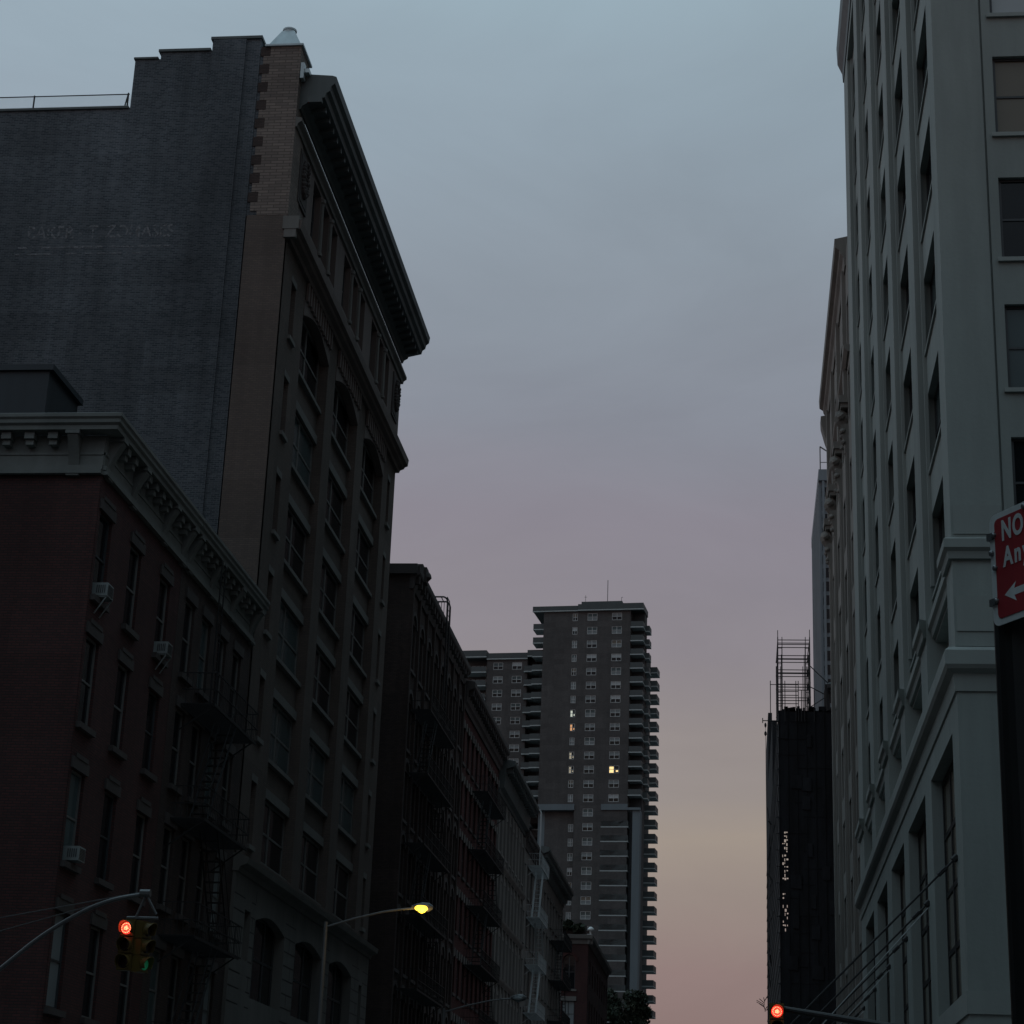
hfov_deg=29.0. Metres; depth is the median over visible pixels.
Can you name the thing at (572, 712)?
window
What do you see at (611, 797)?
window
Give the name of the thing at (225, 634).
window
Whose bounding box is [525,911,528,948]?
window
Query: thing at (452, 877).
window
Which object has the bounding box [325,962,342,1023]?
window
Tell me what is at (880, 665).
window
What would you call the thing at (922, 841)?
window
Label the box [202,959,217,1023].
window
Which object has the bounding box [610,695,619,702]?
window
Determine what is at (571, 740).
window
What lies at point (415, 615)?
window
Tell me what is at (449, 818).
window
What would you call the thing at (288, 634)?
window
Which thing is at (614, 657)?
window
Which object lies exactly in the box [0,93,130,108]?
roof railing
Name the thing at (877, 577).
window
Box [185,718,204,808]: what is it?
window
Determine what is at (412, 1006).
window
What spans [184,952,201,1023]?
window
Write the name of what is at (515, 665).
window
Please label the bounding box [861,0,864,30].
window
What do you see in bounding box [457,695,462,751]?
window
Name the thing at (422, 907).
street lamp
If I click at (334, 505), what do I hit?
window
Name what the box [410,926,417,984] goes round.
window
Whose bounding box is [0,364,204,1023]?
brick tenement
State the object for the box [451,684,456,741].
window
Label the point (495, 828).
window
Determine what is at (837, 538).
loft building
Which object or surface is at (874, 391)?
window
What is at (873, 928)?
window
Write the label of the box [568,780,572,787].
window
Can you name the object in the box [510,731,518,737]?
window
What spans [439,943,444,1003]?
window
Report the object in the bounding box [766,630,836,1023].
scaffolded building
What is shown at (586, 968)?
brick building
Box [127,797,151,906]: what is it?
window
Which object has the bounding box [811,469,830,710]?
office tower
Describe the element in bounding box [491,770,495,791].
window
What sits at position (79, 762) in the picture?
window
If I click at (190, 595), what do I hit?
window
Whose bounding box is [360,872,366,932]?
window
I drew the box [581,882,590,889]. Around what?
window
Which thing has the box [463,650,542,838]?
apartment tower
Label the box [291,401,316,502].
window
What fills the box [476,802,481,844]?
window
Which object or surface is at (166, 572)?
window
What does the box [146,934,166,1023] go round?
window
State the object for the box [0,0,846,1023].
sky
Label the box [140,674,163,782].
window
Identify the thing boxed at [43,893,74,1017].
window
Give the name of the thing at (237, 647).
window
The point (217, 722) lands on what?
fire escape
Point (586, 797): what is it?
window
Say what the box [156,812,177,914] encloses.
window
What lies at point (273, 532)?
window
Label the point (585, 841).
window
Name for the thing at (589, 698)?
window
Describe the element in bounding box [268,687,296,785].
window
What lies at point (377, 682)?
window
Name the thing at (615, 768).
window
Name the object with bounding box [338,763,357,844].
window
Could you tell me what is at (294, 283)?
window
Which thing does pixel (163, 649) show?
air conditioner
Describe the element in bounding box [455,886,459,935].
window
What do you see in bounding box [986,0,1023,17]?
window
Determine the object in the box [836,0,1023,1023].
office building
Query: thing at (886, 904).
window
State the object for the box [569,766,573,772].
window
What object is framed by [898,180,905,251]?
window
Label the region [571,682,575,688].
window
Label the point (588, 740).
window
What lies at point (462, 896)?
window
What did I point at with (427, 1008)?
window
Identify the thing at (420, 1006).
window
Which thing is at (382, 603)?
window
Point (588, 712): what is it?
window
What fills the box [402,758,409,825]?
window
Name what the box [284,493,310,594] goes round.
window
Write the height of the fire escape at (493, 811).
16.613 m
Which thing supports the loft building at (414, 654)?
on the ground
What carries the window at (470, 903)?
in the loft building at (486, 751)
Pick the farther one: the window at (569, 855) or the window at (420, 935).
the window at (569, 855)
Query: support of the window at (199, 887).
in the brick tenement at (177, 874)
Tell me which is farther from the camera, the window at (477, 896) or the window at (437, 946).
the window at (477, 896)
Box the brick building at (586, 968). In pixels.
[560,925,611,1023]
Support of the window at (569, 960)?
in the brick building at (586, 968)
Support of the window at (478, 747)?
in the loft building at (486, 751)
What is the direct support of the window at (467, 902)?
in the loft building at (486, 751)
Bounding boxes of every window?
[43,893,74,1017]
[60,752,89,873]
[75,618,103,737]
[79,909,107,1023]
[89,496,116,612]
[94,775,121,890]
[108,647,133,760]
[116,971,129,1023]
[121,529,145,640]
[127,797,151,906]
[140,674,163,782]
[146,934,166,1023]
[151,562,173,668]
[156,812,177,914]
[166,944,184,1023]
[167,694,187,796]
[174,829,194,923]
[178,587,198,686]
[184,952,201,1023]
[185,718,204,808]
[192,841,210,932]
[195,605,214,702]
[202,732,220,820]
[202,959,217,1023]
[210,849,226,940]
[213,623,229,708]
[218,744,235,831]
[228,640,243,726]
[246,773,257,851]
[249,919,274,1006]
[254,668,265,745]
[260,788,289,880]
[263,564,274,639]
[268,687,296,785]
[271,466,281,540]
[276,588,303,687]
[279,370,289,442]
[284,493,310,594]
[287,275,296,347]
[290,942,312,1022]
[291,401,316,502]
[298,320,320,413]
[299,822,323,905]
[305,728,329,816]
[310,192,314,237]
[312,635,335,725]
[318,547,341,639]
[325,461,346,553]
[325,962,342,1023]
[331,385,350,470]
[333,851,352,926]
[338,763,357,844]
[341,266,344,307]
[344,677,363,758]
[349,594,368,677]
[355,514,373,597]
[360,442,376,518]
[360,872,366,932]
[365,789,371,848]
[370,707,376,765]
[375,628,381,685]
[380,550,385,606]
[385,474,390,529]
[391,980,397,1023]
[394,904,401,973]
[398,830,405,898]
[400,985,405,1020]
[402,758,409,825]
[402,911,409,979]
[406,689,413,756]
[406,839,413,904]
[408,997,413,1023]
[410,768,417,834]
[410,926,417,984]
[411,611,417,677]
[414,701,419,766]
[416,1002,421,1021]
[418,625,424,689]
[418,789,424,842]
[418,935,423,989]
[424,1006,428,1016]
[425,638,431,699]
[431,1007,435,1020]
[432,650,438,711]
[432,939,438,999]
[436,872,441,931]
[438,1009,441,1023]
[439,662,443,717]
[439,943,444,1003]
[442,878,447,927]
[443,749,447,767]
[445,674,450,732]
[445,948,450,1007]
[446,814,450,873]
[448,754,453,811]
[448,885,453,943]
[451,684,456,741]
[451,822,456,880]
[451,1011,454,1021]
[452,947,457,996]
[454,763,459,819]
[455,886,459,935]
[455,952,461,999]
[455,1015,459,1023]
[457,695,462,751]
[457,828,462,876]
[458,892,464,939]
[460,773,465,820]
[460,956,466,1003]
[461,834,467,881]
[462,720,467,767]
[463,780,469,826]
[463,897,469,943]
[465,841,471,887]
[465,960,470,1006]
[466,728,471,774]
[467,902,473,948]
[468,787,473,833]
[469,964,474,1009]
[470,735,476,781]
[470,846,475,892]
[472,796,477,839]
[474,743,480,788]
[474,859,479,897]
[474,975,478,1013]
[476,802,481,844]
[479,750,484,790]
[481,810,485,848]
[483,757,488,789]
[487,764,491,790]
[488,927,493,967]
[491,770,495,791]
[492,690,501,696]
[492,703,501,710]
[493,663,502,669]
[493,676,502,682]
[493,717,500,723]
[493,824,497,843]
[509,745,518,751]
[510,717,519,723]
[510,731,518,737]
[511,689,520,696]
[511,703,519,709]
[512,662,521,668]
[512,676,520,682]
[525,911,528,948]
[561,996,575,1023]
[563,955,575,990]
[566,912,570,918]
[567,853,571,860]
[567,868,571,875]
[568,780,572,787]
[568,794,572,801]
[568,824,572,831]
[568,839,572,845]
[569,738,573,744]
[569,752,573,758]
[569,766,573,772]
[570,696,575,702]
[570,710,574,716]
[570,723,574,730]
[571,668,575,674]
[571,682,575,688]
[572,627,576,633]
[572,641,576,647]
[572,654,576,661]
[573,614,577,620]
[580,896,590,903]
[580,911,589,918]
[581,867,591,874]
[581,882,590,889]
[582,823,592,830]
[582,838,591,844]
[582,852,591,859]
[583,780,593,787]
[583,794,592,801]
[583,809,592,815]
[584,737,594,744]
[584,751,593,758]
[584,766,593,772]
[585,695,595,702]
[585,709,594,716]
[585,723,594,730]
[586,668,595,674]
[586,682,595,688]
[587,627,596,633]
[587,640,596,647]
[587,654,595,660]
[588,613,596,620]
[608,794,618,801]
[609,737,619,744]
[609,751,618,758]
[609,765,618,772]
[609,780,618,786]
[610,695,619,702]
[610,709,619,716]
[610,723,619,730]
[611,654,620,660]
[611,667,620,674]
[611,681,620,688]
[612,613,621,619]
[612,626,621,633]
[612,640,621,646]
[854,162,856,184]
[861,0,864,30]
[863,71,866,103]
[865,150,868,178]
[867,229,870,254]
[869,307,872,334]
[871,391,874,415]
[873,478,876,499]
[873,928,875,1019]
[875,568,878,586]
[876,46,880,84]
[877,661,881,675]
[878,125,883,166]
[881,217,885,252]
[883,301,888,340]
[885,898,890,1022]
[886,402,891,431]
[888,477,893,525]
[891,583,896,622]
[892,0,899,63]
[895,86,902,155]
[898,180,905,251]
[900,864,908,1023]
[901,278,909,350]
[904,374,912,452]
[907,481,916,558]
[910,590,918,671]
[913,0,918,29]
[917,41,927,134]
[918,818,931,1023]
[920,149,931,242]
[924,261,936,356]
[928,380,940,474]
[932,500,944,600]
[942,760,961,1005]
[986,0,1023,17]
[992,58,1023,136]
[998,179,1023,261]
[1004,306,1023,392]
[1011,439,1023,505]
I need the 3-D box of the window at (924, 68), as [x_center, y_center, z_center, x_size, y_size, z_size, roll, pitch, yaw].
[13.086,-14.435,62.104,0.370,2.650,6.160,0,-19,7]
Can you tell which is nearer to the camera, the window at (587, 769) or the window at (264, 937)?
the window at (264, 937)
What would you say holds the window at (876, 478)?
in the office building at (934, 116)
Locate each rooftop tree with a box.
[607,988,621,1023]
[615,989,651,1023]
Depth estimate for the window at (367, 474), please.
95.56 m
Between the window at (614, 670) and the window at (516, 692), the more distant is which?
the window at (516, 692)
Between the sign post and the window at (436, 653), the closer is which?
the sign post
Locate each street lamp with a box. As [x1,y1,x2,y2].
[317,902,432,1023]
[442,994,525,1023]
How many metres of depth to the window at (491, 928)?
139.28 m
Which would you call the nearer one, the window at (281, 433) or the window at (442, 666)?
the window at (281, 433)
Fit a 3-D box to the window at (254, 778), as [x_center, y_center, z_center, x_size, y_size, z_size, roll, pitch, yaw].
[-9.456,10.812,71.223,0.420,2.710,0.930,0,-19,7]
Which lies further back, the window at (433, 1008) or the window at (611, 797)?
the window at (611, 797)
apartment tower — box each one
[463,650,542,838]
[528,587,659,1023]
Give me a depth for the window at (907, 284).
70.53 m
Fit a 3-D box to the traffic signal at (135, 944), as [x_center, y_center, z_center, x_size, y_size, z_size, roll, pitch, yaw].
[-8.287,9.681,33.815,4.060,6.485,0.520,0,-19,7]
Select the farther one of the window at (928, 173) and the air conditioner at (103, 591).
the window at (928, 173)
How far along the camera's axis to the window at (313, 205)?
82.84 m
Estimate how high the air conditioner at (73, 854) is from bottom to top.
0.370 m
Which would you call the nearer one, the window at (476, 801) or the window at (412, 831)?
the window at (412, 831)
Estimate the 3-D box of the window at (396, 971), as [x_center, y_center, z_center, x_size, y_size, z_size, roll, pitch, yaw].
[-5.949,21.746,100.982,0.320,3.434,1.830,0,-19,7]
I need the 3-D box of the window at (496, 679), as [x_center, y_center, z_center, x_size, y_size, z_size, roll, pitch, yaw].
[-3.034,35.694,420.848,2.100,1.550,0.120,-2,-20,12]
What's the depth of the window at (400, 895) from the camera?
102.87 m
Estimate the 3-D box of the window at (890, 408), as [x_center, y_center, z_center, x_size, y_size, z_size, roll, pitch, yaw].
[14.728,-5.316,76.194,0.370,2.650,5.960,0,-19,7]
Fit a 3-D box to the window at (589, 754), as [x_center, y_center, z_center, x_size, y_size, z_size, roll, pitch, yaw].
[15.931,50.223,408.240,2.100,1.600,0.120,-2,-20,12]
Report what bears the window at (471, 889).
in the loft building at (486, 751)
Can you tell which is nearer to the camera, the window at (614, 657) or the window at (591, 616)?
the window at (614, 657)
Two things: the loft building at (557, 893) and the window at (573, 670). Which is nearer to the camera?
the loft building at (557, 893)
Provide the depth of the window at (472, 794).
128.70 m
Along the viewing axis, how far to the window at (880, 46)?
82.14 m
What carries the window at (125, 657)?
in the brick tenement at (86, 502)
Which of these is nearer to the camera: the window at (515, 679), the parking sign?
the parking sign
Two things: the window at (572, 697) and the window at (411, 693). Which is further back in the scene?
the window at (572, 697)
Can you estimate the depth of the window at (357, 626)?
93.01 m
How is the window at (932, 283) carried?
in the office building at (934, 116)
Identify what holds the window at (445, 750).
in the loft building at (414, 654)
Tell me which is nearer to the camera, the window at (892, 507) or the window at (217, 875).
the window at (217, 875)
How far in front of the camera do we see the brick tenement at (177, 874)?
63.96 m
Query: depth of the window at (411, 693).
105.16 m
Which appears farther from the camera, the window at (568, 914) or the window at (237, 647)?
the window at (568, 914)
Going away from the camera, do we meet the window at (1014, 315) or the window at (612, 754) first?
the window at (1014, 315)
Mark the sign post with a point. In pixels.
(1009, 648)
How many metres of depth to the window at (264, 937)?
73.99 m
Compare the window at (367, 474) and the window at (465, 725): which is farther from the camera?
the window at (465, 725)
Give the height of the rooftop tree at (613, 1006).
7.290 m
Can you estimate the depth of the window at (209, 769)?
65.94 m
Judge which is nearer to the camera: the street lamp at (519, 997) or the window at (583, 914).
the street lamp at (519, 997)
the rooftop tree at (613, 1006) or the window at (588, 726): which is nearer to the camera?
the rooftop tree at (613, 1006)
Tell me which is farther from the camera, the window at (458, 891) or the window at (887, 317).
the window at (458, 891)
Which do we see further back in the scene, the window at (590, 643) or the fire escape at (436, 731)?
the window at (590, 643)
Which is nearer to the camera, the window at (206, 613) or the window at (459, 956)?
the window at (206, 613)
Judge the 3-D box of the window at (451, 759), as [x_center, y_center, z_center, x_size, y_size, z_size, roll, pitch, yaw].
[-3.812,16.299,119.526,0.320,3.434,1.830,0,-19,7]
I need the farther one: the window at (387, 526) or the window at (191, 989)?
the window at (387, 526)
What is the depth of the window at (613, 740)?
408.17 m
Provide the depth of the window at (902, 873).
71.38 m
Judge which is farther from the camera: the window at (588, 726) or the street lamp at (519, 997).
the window at (588, 726)
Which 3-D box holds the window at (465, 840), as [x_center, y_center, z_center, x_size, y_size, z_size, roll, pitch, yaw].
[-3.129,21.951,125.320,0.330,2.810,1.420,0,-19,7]
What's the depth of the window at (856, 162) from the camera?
98.67 m
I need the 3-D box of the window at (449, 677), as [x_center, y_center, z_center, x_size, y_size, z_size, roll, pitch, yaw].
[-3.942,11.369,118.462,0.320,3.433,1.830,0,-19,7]
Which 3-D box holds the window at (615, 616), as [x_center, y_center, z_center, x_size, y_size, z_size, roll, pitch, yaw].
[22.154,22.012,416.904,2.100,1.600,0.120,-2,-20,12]
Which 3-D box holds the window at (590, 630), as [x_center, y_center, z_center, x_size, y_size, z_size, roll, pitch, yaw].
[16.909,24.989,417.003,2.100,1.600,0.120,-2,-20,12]
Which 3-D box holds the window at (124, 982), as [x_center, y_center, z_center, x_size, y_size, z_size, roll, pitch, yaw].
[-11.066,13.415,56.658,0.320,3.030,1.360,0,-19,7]
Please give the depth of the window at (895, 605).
74.37 m
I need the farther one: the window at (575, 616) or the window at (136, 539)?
the window at (575, 616)
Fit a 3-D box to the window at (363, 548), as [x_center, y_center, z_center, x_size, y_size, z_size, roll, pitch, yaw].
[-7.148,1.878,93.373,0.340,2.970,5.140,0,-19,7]
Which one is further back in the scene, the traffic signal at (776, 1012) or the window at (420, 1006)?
the window at (420, 1006)
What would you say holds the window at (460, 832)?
in the loft building at (486, 751)
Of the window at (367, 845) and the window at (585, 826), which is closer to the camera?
the window at (367, 845)
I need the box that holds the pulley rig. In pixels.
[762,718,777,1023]
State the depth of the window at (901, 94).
72.43 m
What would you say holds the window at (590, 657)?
in the apartment tower at (593, 781)
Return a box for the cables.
[790,854,957,1023]
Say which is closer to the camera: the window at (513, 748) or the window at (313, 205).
the window at (313, 205)
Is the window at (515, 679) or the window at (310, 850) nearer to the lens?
the window at (310, 850)
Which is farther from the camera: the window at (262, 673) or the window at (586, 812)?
the window at (586, 812)
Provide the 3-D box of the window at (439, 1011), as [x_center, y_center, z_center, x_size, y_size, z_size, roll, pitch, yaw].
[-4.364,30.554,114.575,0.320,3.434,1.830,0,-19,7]
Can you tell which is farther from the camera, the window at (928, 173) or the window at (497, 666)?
the window at (497, 666)
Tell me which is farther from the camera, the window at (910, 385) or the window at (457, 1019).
the window at (457, 1019)
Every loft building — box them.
[0,27,429,1023]
[365,563,470,1023]
[450,680,509,1023]
[489,760,538,1023]
[519,830,543,1023]
[532,846,573,1023]
[819,236,863,1023]
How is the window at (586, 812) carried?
in the apartment tower at (593, 781)
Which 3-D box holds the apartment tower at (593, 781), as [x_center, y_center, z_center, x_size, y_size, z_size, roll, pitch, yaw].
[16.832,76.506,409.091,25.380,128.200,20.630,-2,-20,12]
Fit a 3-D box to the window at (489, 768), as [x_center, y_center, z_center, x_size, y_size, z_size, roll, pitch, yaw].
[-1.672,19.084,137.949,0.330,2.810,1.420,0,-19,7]
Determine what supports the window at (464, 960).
in the loft building at (486, 751)
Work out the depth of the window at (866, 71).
91.23 m
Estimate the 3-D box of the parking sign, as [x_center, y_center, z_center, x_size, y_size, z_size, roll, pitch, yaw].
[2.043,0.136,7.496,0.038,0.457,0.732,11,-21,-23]
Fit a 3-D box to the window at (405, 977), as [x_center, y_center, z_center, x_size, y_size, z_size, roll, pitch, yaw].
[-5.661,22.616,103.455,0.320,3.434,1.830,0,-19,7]
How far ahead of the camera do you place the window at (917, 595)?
67.55 m
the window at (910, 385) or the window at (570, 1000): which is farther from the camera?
the window at (570, 1000)
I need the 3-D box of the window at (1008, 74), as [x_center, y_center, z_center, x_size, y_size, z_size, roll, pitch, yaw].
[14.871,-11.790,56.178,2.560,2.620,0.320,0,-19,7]
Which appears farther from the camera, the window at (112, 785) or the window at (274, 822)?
the window at (274, 822)
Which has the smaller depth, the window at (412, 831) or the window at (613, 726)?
the window at (412, 831)
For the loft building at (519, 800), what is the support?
on the ground
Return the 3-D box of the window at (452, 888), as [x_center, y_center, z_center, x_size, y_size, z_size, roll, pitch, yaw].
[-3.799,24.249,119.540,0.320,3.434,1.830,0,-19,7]
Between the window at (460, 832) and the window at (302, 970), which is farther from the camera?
the window at (460, 832)
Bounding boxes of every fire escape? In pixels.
[151,558,258,1023]
[395,596,455,1018]
[462,777,505,1023]
[522,809,548,1023]
[548,929,571,1023]
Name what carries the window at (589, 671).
in the apartment tower at (593, 781)
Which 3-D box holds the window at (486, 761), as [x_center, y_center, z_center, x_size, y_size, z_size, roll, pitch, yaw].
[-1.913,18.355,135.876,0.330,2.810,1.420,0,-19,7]
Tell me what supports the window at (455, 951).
in the loft building at (486, 751)
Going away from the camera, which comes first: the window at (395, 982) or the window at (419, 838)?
the window at (395, 982)
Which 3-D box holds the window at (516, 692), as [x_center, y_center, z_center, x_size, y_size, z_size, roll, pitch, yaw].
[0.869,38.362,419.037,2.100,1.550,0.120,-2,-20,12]
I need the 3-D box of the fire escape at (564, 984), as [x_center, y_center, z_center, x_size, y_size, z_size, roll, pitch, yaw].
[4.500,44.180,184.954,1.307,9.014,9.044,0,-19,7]
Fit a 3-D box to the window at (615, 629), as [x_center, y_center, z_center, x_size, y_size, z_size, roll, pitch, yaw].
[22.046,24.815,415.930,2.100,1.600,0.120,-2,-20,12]
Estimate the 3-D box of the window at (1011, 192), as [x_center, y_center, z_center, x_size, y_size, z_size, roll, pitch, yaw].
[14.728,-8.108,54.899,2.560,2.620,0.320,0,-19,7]
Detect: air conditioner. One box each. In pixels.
[62,846,85,862]
[91,582,113,617]
[153,641,172,673]
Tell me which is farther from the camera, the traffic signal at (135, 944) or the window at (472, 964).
the window at (472, 964)
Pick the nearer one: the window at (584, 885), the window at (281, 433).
the window at (281, 433)
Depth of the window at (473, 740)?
129.79 m
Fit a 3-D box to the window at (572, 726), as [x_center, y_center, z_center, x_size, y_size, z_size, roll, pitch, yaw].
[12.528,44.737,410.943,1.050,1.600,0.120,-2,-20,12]
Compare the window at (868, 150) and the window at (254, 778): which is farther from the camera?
the window at (868, 150)
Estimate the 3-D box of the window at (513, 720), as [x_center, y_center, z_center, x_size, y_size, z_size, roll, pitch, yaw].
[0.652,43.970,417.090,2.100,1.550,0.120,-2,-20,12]
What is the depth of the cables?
57.83 m
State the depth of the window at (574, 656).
415.81 m
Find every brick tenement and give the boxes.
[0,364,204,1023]
[138,519,269,1023]
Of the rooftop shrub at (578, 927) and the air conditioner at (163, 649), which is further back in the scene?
the rooftop shrub at (578, 927)
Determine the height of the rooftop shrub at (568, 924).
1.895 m
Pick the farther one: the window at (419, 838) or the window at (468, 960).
the window at (468, 960)
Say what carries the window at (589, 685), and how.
in the apartment tower at (593, 781)
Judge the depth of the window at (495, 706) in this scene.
418.97 m
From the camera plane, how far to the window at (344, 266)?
89.10 m
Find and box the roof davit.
[819,446,826,468]
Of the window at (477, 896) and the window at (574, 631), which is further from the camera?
the window at (574, 631)
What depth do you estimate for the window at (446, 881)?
117.95 m
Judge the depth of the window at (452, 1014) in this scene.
120.27 m
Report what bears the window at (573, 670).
in the apartment tower at (593, 781)
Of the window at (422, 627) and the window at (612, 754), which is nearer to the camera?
the window at (422, 627)
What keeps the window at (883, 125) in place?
in the office building at (934, 116)
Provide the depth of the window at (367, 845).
93.35 m
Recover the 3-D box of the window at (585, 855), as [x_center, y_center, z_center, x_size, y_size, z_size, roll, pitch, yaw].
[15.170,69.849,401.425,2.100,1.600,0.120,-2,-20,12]
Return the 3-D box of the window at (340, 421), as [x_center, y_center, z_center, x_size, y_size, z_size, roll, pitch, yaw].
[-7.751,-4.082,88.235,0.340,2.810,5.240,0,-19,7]
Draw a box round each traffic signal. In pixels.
[0,889,157,972]
[756,996,894,1023]
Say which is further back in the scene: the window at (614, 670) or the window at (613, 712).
the window at (614, 670)
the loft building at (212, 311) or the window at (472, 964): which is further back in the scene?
the window at (472, 964)
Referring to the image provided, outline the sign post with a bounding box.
[991,573,1023,1023]
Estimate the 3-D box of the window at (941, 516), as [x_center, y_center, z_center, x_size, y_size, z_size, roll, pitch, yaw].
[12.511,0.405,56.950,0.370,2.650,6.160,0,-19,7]
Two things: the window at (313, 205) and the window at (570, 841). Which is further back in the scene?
the window at (570, 841)
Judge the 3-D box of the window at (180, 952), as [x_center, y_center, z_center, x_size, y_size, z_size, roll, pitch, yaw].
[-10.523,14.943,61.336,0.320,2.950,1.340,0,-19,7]
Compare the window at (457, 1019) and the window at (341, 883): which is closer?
the window at (341, 883)
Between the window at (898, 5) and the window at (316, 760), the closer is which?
the window at (898, 5)
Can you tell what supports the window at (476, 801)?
in the loft building at (486, 751)
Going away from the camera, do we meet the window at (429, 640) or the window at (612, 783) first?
the window at (429, 640)
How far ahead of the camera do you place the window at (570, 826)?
405.29 m
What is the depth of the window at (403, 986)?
102.95 m
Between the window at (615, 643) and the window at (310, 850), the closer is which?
the window at (310, 850)
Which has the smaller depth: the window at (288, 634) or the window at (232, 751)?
the window at (232, 751)
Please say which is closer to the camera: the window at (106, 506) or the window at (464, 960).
the window at (106, 506)
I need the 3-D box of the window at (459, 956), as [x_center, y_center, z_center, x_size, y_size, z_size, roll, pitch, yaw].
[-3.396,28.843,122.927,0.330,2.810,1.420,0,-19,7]
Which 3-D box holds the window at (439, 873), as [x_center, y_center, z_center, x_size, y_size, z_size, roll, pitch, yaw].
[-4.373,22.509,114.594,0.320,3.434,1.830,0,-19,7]
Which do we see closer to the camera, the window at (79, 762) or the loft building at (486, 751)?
the window at (79, 762)
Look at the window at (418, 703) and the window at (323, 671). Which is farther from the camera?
the window at (418, 703)
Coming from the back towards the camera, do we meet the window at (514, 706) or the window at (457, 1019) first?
the window at (514, 706)
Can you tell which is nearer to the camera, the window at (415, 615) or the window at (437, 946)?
the window at (415, 615)
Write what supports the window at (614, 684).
in the apartment tower at (593, 781)
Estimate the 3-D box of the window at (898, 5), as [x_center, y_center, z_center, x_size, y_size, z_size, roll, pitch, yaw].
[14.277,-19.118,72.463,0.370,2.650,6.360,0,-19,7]
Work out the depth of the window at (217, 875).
66.79 m
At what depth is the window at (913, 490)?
68.65 m
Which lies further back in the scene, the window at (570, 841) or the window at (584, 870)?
the window at (570, 841)
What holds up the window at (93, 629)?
in the brick tenement at (86, 502)
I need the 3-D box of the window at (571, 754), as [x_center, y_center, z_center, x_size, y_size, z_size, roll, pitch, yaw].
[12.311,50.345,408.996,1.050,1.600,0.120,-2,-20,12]
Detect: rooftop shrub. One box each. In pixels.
[563,918,573,932]
[572,922,584,933]
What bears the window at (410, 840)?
in the loft building at (414, 654)
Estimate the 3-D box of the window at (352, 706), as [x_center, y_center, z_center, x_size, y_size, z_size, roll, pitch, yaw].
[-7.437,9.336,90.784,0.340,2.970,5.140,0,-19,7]
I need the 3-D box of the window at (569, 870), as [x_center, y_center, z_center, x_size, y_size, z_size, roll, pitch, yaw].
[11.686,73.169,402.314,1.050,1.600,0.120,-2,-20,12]
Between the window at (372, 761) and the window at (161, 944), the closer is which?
the window at (161, 944)
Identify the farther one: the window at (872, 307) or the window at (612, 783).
the window at (612, 783)
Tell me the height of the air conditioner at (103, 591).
0.878 m
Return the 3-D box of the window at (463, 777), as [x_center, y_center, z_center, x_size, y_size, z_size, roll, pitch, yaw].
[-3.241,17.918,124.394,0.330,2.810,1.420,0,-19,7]
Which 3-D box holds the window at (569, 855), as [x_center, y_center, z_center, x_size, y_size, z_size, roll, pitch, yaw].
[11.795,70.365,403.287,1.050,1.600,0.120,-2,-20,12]
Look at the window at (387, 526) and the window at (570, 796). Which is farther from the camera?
the window at (570, 796)
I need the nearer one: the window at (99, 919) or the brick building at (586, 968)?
the window at (99, 919)
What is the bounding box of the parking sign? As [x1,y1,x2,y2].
[986,502,1023,625]
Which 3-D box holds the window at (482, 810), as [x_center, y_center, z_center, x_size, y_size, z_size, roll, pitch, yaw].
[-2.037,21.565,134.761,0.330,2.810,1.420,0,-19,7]
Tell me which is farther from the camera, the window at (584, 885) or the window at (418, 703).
the window at (584, 885)
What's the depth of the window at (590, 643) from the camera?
416.01 m
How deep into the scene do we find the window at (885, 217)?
79.51 m
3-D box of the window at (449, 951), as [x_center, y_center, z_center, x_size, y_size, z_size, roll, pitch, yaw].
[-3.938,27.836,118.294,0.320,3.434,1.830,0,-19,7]
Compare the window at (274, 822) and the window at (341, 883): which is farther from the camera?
the window at (341, 883)
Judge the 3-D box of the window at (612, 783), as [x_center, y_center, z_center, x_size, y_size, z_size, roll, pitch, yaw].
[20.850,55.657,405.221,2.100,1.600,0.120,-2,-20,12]
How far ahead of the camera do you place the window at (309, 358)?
82.74 m
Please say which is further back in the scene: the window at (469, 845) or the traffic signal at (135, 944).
the window at (469, 845)
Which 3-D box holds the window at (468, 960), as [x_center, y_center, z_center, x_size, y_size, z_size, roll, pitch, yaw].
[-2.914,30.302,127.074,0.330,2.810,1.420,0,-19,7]
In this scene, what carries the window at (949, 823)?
in the office building at (934, 116)
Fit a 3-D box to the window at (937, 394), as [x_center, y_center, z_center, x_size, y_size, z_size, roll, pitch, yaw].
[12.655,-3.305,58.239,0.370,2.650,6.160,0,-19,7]
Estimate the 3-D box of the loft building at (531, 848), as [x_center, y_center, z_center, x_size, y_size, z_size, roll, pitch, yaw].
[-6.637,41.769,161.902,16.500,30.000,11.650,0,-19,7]
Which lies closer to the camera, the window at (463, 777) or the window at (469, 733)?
the window at (463, 777)
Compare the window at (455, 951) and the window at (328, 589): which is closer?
the window at (328, 589)
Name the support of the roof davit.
on the office tower at (821, 620)
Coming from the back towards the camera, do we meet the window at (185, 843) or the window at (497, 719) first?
the window at (497, 719)
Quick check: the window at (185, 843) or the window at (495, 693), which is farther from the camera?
the window at (495, 693)
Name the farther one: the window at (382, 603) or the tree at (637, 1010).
the tree at (637, 1010)
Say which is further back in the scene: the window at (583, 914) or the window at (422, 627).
the window at (583, 914)
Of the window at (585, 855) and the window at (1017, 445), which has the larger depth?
the window at (585, 855)
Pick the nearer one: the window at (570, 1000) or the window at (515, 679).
the window at (570, 1000)
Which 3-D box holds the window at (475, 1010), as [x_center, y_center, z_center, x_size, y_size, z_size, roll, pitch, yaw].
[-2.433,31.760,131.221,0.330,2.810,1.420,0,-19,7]

